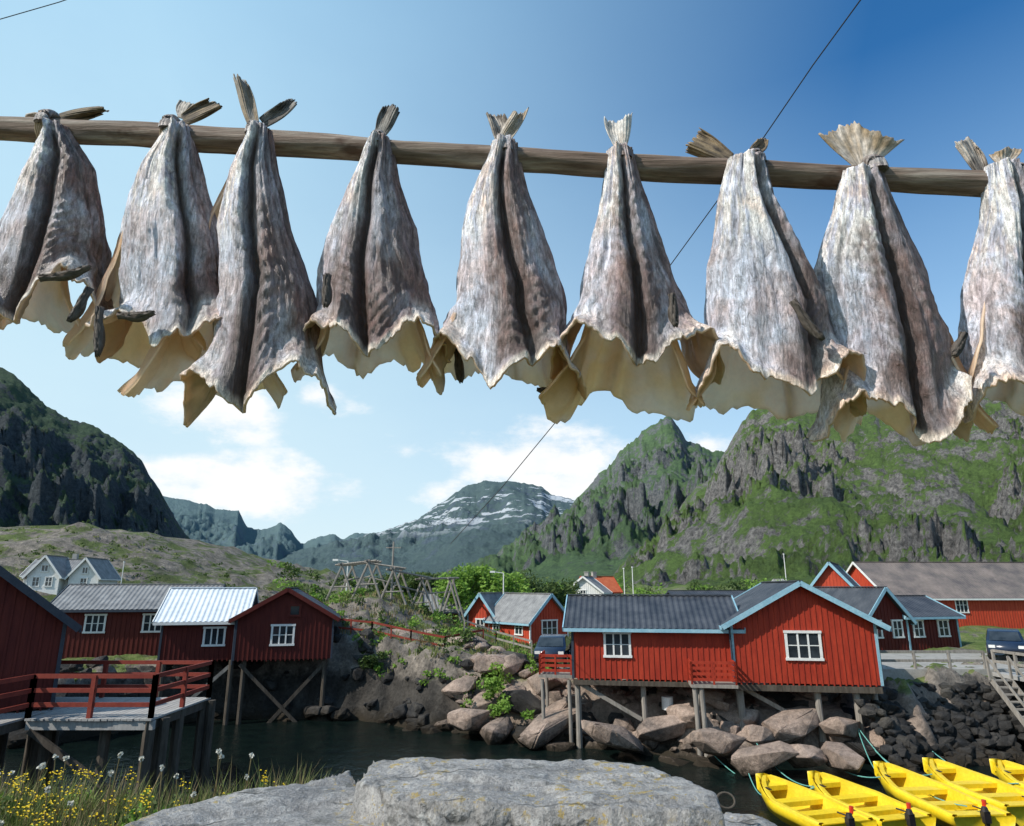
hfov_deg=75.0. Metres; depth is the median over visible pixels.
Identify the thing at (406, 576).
willow tree
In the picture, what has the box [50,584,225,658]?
dark red warehouse
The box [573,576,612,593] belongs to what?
trim
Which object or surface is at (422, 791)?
granite rock
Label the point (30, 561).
hillside heather
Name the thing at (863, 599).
roof
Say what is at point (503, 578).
street lamp
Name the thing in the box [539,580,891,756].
red boathouse on stilts
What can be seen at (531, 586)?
willow tree
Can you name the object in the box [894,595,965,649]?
dark red row cabin
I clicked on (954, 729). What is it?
stone embankment
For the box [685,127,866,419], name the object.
hanging stockfish
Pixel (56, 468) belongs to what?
mountain
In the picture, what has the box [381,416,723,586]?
peaked mountain
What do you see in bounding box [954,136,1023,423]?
hanging stockfish
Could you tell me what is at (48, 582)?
windows
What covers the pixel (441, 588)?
birch tree
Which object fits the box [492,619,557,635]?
windows
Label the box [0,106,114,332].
hanging stockfish
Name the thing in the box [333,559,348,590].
street lamp
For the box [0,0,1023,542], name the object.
sky
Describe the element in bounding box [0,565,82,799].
dark waterfront cabin
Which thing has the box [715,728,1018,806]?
mooring ropes
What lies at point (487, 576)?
birch tree
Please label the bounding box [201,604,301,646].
windows
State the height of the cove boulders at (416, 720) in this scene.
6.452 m
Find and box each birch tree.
[432,568,475,615]
[446,563,494,607]
[463,563,529,594]
[491,574,534,593]
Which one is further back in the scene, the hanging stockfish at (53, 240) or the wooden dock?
the wooden dock
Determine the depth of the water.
26.43 m
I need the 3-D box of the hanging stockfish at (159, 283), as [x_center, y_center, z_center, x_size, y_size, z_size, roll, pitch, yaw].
[-1.041,-0.549,1.995,0.609,0.915,0.317,0,-15,0]
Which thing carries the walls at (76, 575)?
on the ground at (352, 695)
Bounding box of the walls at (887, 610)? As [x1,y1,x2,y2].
[872,594,909,649]
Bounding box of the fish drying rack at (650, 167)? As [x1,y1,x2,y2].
[0,116,987,196]
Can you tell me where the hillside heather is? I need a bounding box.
[0,519,340,599]
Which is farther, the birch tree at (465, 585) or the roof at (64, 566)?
the roof at (64, 566)
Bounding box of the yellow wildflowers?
[0,764,284,825]
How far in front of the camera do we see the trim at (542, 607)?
48.75 m
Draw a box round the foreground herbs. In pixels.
[0,782,264,825]
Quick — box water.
[1,719,1023,825]
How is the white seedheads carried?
on the ground at (352, 695)
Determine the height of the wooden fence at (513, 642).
1.996 m
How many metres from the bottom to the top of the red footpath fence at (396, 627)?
1.834 m
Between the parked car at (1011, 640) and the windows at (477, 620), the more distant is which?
the windows at (477, 620)
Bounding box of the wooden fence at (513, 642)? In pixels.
[464,620,531,653]
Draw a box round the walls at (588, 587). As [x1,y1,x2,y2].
[571,578,605,595]
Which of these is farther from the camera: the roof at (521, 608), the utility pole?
the roof at (521, 608)
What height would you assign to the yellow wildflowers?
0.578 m
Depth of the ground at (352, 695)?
34.77 m
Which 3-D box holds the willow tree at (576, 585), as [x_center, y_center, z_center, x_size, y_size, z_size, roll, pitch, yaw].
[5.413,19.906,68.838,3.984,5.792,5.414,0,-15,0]
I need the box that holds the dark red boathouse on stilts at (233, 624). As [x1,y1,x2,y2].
[152,587,340,724]
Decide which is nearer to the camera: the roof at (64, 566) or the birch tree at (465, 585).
the birch tree at (465, 585)
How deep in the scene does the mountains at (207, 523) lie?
3423.64 m
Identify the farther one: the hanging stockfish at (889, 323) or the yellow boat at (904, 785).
the yellow boat at (904, 785)
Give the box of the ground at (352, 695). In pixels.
[0,522,1023,761]
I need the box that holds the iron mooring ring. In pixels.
[717,791,735,808]
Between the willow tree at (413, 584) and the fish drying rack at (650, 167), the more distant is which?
the willow tree at (413, 584)
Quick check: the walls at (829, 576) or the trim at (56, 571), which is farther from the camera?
the trim at (56, 571)
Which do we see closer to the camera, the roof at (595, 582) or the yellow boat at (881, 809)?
the yellow boat at (881, 809)
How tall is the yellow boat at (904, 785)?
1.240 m
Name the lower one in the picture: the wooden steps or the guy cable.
the wooden steps
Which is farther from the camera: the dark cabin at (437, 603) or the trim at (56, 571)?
the trim at (56, 571)
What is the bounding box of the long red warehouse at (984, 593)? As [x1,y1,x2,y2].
[846,561,1023,628]
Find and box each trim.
[19,555,120,594]
[482,593,568,644]
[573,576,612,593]
[810,562,859,585]
[869,587,916,649]
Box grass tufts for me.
[323,589,570,688]
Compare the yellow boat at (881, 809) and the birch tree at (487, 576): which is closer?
the yellow boat at (881, 809)
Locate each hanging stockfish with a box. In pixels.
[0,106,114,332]
[62,98,222,367]
[117,74,336,427]
[291,104,450,382]
[416,107,586,399]
[536,113,724,423]
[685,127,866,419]
[806,121,998,445]
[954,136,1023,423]
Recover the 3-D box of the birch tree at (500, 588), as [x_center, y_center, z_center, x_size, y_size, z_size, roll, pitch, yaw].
[-0.342,16.678,57.249,3.451,5.705,4.390,14,-20,-42]
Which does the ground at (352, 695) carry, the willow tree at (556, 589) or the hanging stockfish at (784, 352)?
the willow tree at (556, 589)
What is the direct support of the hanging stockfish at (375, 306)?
hanging from the fish drying rack at (650, 167)
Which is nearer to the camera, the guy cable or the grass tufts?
the guy cable
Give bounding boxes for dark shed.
[665,590,745,597]
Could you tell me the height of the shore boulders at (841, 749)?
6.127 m
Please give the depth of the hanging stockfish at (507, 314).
1.87 m
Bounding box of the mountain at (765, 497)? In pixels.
[610,397,1023,587]
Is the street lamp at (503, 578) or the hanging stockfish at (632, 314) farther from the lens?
the street lamp at (503, 578)
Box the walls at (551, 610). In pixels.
[490,599,566,643]
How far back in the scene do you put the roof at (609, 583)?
83.27 m
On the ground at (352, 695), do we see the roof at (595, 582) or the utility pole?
the utility pole
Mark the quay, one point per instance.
(901, 670)
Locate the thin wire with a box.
[0,0,64,19]
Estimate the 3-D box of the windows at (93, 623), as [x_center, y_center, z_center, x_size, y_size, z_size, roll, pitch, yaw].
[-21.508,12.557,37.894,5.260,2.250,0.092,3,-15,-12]
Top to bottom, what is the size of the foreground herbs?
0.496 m
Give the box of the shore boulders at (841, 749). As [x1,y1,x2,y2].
[441,636,887,775]
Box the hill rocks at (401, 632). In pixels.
[358,620,464,642]
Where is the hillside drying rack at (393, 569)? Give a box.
[326,559,464,622]
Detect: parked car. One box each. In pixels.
[534,634,571,663]
[985,628,1023,658]
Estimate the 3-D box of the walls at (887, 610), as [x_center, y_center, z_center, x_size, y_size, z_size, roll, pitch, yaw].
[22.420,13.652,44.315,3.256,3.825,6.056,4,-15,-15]
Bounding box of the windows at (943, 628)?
[912,619,951,637]
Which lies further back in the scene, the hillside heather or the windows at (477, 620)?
the hillside heather
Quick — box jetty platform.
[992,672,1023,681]
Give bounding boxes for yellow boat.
[756,773,876,825]
[807,770,935,825]
[873,761,1015,825]
[922,757,1023,825]
[989,759,1023,789]
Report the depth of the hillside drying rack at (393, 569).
46.16 m
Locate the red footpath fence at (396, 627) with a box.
[338,618,483,646]
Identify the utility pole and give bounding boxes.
[386,542,400,600]
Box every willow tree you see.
[364,573,399,595]
[377,571,422,594]
[397,571,462,591]
[509,568,539,592]
[515,576,577,606]
[549,577,580,605]
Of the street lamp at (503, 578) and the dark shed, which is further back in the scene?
the dark shed
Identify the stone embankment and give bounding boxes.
[854,680,1023,774]
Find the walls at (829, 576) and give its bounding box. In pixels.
[813,565,849,585]
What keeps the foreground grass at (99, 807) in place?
on the ground at (352, 695)
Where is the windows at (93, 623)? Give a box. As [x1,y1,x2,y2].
[82,613,160,632]
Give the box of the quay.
[880,653,1023,682]
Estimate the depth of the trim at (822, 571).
53.57 m
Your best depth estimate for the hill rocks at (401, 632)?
38.20 m
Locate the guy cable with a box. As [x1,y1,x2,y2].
[450,0,860,543]
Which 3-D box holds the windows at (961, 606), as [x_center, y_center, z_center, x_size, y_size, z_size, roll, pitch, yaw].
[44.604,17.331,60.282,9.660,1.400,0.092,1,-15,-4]
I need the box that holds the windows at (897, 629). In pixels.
[877,619,904,638]
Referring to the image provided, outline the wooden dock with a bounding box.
[0,660,215,813]
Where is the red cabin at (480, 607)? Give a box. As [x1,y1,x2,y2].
[464,592,513,630]
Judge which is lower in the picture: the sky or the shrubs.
the shrubs
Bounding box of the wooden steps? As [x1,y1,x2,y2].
[985,656,1023,726]
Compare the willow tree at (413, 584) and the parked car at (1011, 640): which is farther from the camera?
the willow tree at (413, 584)
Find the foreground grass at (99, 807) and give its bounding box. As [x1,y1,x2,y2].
[0,754,326,825]
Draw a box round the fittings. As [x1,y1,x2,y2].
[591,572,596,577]
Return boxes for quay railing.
[879,649,1023,674]
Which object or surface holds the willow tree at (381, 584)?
on the ground at (352, 695)
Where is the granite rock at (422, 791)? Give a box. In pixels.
[125,757,776,825]
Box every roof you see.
[20,555,120,579]
[483,593,563,623]
[581,576,621,591]
[584,576,611,592]
[812,586,913,623]
[827,561,858,585]
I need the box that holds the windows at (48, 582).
[30,565,88,586]
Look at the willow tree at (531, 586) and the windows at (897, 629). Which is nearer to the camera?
the windows at (897, 629)
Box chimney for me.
[72,554,78,558]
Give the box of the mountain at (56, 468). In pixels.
[0,367,189,538]
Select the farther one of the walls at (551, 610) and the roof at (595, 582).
the roof at (595, 582)
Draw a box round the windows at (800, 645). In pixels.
[602,630,824,660]
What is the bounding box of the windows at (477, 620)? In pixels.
[475,618,484,627]
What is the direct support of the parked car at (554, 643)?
on the ground at (352, 695)
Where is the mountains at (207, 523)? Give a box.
[163,496,365,560]
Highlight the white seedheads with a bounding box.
[0,748,254,825]
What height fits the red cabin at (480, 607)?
6.565 m
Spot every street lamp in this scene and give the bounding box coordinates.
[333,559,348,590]
[490,571,503,593]
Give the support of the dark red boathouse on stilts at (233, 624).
on the ground at (352, 695)
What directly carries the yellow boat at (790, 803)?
on the water
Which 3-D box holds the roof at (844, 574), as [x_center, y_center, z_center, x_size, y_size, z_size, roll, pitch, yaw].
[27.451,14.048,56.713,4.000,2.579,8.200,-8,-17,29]
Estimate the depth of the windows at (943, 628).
42.46 m
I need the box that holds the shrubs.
[267,560,810,720]
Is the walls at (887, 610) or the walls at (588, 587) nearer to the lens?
the walls at (887, 610)
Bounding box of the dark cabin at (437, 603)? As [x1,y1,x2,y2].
[422,592,475,619]
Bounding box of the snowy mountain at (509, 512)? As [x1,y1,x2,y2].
[279,480,574,578]
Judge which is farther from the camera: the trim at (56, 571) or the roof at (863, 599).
the trim at (56, 571)
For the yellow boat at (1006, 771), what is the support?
on the water
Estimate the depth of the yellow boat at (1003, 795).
20.95 m
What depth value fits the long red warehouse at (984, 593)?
61.95 m
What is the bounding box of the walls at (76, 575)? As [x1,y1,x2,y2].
[24,558,116,594]
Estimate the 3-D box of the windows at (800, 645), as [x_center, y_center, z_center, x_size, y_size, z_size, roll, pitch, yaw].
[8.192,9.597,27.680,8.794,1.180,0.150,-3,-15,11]
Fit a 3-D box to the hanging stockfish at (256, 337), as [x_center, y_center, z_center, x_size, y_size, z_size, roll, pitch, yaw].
[-0.806,-0.505,1.983,0.640,1.125,0.318,0,-15,0]
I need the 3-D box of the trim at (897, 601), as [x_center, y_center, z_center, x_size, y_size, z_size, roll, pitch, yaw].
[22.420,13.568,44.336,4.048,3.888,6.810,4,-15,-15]
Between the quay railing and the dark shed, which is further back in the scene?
the dark shed
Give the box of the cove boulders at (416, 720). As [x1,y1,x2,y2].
[7,626,474,748]
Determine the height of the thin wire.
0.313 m
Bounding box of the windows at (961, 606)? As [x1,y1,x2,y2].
[954,600,969,612]

